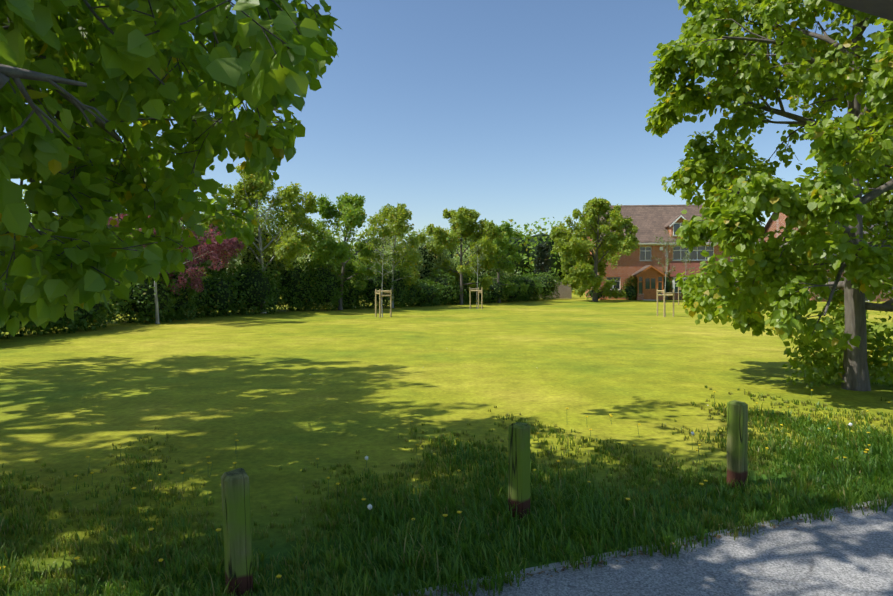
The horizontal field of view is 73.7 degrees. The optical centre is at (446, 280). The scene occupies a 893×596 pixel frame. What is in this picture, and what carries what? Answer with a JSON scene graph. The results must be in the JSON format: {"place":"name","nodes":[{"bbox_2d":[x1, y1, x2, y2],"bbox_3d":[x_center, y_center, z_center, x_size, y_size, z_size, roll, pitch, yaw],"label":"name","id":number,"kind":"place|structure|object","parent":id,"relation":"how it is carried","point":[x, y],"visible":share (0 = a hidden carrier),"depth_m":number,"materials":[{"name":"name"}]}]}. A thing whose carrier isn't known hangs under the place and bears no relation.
{"place":"outdoors","nodes":[
{"label":"outdoors","id":0,"kind":"place"},
{"bbox_2d":[0,288,892,595],"bbox_3d":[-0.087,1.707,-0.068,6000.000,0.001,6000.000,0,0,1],"label":"ground","id":1,"kind":"structure","parent":0,"point":[198,388],"depth_m":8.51,"materials":[{"name":"green plant"}]},
{"bbox_2d":[106,169,220,283],"bbox_3d":[-13.697,-2.013,27.279,5.692,7.749,5.472,0,0,1],"label":"boundary tree","id":2,"kind":"object","parent":1,"relation":"on","point":[206,228],"visible":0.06,"depth_m":27.36,"materials":[{"name":"green plant"}]},
{"bbox_2d":[107,214,244,323],"bbox_3d":[-11.419,-0.647,24.345,4.608,5.014,5.564,0,0,-44],"label":"purple plum tree","id":3,"kind":"object","parent":1,"relation":"on","point":[227,245],"visible":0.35,"depth_m":23.98,"materials":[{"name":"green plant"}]},
{"bbox_2d":[221,468,252,595],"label":"bollard","id":4,"kind":"object","parent":1,"relation":"on","point":[236,508],"visible":0.98,"depth_m":3.19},
{"bbox_2d":[203,161,320,312],"bbox_3d":[-9.819,-2.298,31.396,6.130,8.314,6.247,0,0,1],"label":"boundary tree","id":5,"kind":"object","parent":1,"relation":"on","point":[254,187],"visible":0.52,"depth_m":31.24,"materials":[{"name":"green plant"}]},
{"bbox_2d":[23,181,520,313],"bbox_3d":[-6.234,-1.650,39.094,6.562,7.042,39.646,0,0,36],"label":"scrub behind hedge","id":6,"kind":"object","parent":1,"relation":"on","point":[429,260],"visible":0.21,"depth_m":38.66,"materials":[{"name":"green plant"}]},
{"bbox_2d":[0,251,561,338],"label":"hedge","id":7,"kind":"object","parent":1,"relation":"on","point":[244,289],"visible":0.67,"depth_m":32.06,"materials":[{"name":"green plant"}]},
{"bbox_2d":[0,217,583,291],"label":"tree belt","id":8,"kind":"object","parent":1,"relation":"on","point":[529,242],"visible":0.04,"depth_m":88.03,"materials":[{"name":"green plant"}]},
{"bbox_2d":[303,192,381,309],"bbox_3d":[-6.045,-1.754,35.245,4.410,7.232,5.460,0,0,-33],"label":"boundary tree","id":9,"kind":"object","parent":1,"relation":"on","point":[350,213],"visible":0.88,"depth_m":34.73,"materials":[{"name":"green plant"}]},
{"bbox_2d":[370,235,393,316],"bbox_3d":[-3.019,-0.154,28.108,1.127,4.022,1.017,0,0,-11],"label":"sapling","id":10,"kind":"object","parent":1,"relation":"on","point":[382,245],"visible":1,"depth_m":28.17,"materials":[{"name":"green plant"}]},
{"bbox_2d":[375,289,391,317],"bbox_3d":[-3.016,1.097,28.105,0.811,1.421,0.758,0,0,1],"label":"tree stake","id":11,"kind":"object","parent":1,"relation":"on","point":[380,291],"visible":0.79,"depth_m":28.32,"materials":[{"name":"beige wood"}]},
{"bbox_2d":[354,203,427,307],"bbox_3d":[-3.272,-1.526,37.499,4.067,6.772,4.506,0,0,-32],"label":"boundary tree","id":12,"kind":"object","parent":1,"relation":"on","point":[396,218],"visible":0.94,"depth_m":36.89,"materials":[{"name":"green plant"}]},
{"bbox_2d":[3,372,868,592],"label":"flower stems","id":13,"kind":"object","parent":1,"relation":"on","point":[458,477],"visible":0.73,"depth_m":5.05,"materials":[{"name":"green plant"}]},
{"bbox_2d":[0,390,889,577],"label":"dandelion flowers","id":14,"kind":"object","parent":13,"relation":"attached to","point":[219,529],"visible":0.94,"depth_m":4.92,"materials":[{"name":"yellow plant"}]},
{"bbox_2d":[0,0,892,336],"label":"lime tree","id":15,"kind":"object","parent":1,"relation":"on","point":[84,84],"visible":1,"depth_m":3.53,"materials":[{"name":"green plant"}]},
{"bbox_2d":[425,206,503,304],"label":"boundary tree","id":16,"kind":"object","parent":1,"relation":"on","point":[465,225],"visible":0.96,"depth_m":42.15,"materials":[{"name":"green plant"}]},
{"bbox_2d":[469,287,482,308],"bbox_3d":[1.796,1.097,36.359,0.790,1.421,0.793,0,0,1],"label":"tree stake","id":17,"kind":"object","parent":1,"relation":"on","point":[476,289],"visible":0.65,"depth_m":36.17,"materials":[{"name":"beige wood"}]},
{"bbox_2d":[468,243,485,308],"bbox_3d":[1.854,-0.226,36.314,1.108,4.167,1.105,0,0,18],"label":"sapling","id":18,"kind":"object","parent":1,"relation":"on","point":[477,267],"visible":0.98,"depth_m":36.27,"materials":[{"name":"green plant"}]},
{"bbox_2d":[468,222,528,302],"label":"boundary tree","id":19,"kind":"object","parent":1,"relation":"on","point":[504,245],"visible":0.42,"depth_m":46.38,"materials":[{"name":"green plant"}]},
{"bbox_2d":[508,422,529,518],"bbox_3d":[0.531,1.432,4.348,0.129,0.790,0.130,-1,-1,39],"label":"bollard","id":20,"kind":"object","parent":1,"relation":"on","point":[518,462],"visible":0.83,"depth_m":4.30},
{"bbox_2d":[533,242,551,277],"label":"cypress","id":21,"kind":"object","parent":1,"relation":"on","point":[541,258],"visible":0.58,"depth_m":59.29,"materials":[{"name":"green plant"}]},
{"bbox_2d":[537,282,571,298],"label":"fence","id":22,"kind":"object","parent":1,"relation":"on","point":[564,291],"depth_m":57.74,"materials":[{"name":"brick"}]},
{"bbox_2d":[310,327,851,509],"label":"flowers","id":23,"kind":"object","parent":1,"relation":"on","point":[369,506],"visible":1,"depth_m":5.42,"materials":[{"name":"white plant"}]},
{"bbox_2d":[550,197,639,301],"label":"tree by house","id":24,"kind":"object","parent":1,"relation":"on","point":[582,276],"visible":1,"depth_m":48.83,"materials":[{"name":"green plant"}]},
{"bbox_2d":[624,275,636,299],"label":"golden shrub","id":25,"kind":"object","parent":1,"relation":"on","point":[633,277],"visible":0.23,"depth_m":53.27,"materials":[{"name":"green plant"}]},
{"bbox_2d":[394,498,886,595],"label":"path edging","id":26,"kind":"object","parent":1,"relation":"on","point":[559,565],"visible":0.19,"depth_m":3.71,"materials":[{"name":"concrete"}]},
{"bbox_2d":[652,229,676,316],"bbox_3d":[10.500,-0.310,28.583,1.115,4.336,1.022,0,0,36],"label":"sapling","id":27,"kind":"object","parent":1,"relation":"on","point":[673,245],"visible":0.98,"depth_m":28.43,"materials":[{"name":"green plant"}]},
{"bbox_2d":[657,289,673,316],"bbox_3d":[10.606,1.097,28.626,0.753,1.421,0.813,0,0,1],"label":"tree stake","id":28,"kind":"object","parent":1,"relation":"on","point":[667,293],"visible":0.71,"depth_m":28.66,"materials":[{"name":"beige wood"}]},
{"bbox_2d":[584,199,760,299],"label":"brick house","id":29,"kind":"structure","parent":1,"relation":"on","point":[641,265],"depth_m":54.32,"materials":[{"name":"red brick"}]},
{"bbox_2d":[680,252,694,303],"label":"sapling","id":30,"kind":"object","parent":1,"relation":"on","point":[693,268],"visible":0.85,"depth_m":42.73,"materials":[{"name":"green plant"}]},
{"bbox_2d":[584,268,836,299],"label":"garden shrubs","id":31,"kind":"object","parent":1,"relation":"on","point":[630,290],"visible":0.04,"depth_m":53.09,"materials":[{"name":"green plant"}]},
{"bbox_2d":[727,400,747,487],"bbox_3d":[2.426,1.415,4.970,0.129,0.824,0.130,1,0,-39],"label":"bollard","id":32,"kind":"object","parent":1,"relation":"on","point":[737,439],"visible":0.9,"depth_m":4.92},
{"bbox_2d":[645,0,892,390],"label":"lime tree","id":33,"kind":"object","parent":1,"relation":"on","point":[849,154],"visible":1,"depth_m":8.94,"materials":[{"name":"green plant"}]},
{"bbox_2d":[758,204,892,301],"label":"neighbour house","id":34,"kind":"structure","parent":1,"relation":"on","point":[773,225],"depth_m":53.27,"materials":[{"name":"red brick"}]},
{"bbox_2d":[782,292,892,387],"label":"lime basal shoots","id":35,"kind":"object","parent":1,"relation":"on","point":[821,360],"visible":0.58,"depth_m":9.64,"materials":[{"name":"green plant"}]},
{"bbox_2d":[4,0,890,280],"label":"sky","id":36,"kind":"structure","parent":0,"point":[522,111],"materials":[{"name":"blue"}]},
{"bbox_2d":[426,502,892,595],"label":"path","id":37,"kind":"structure","parent":0,"point":[848,554],"depth_m":3.52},
{"bbox_2d":[414,501,882,595],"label":"grass tufts","id":38,"kind":"object","parent":37,"relation":"on","point":[601,561],"visible":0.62,"depth_m":3.65,"materials":[{"name":"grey plant"}]}
]}

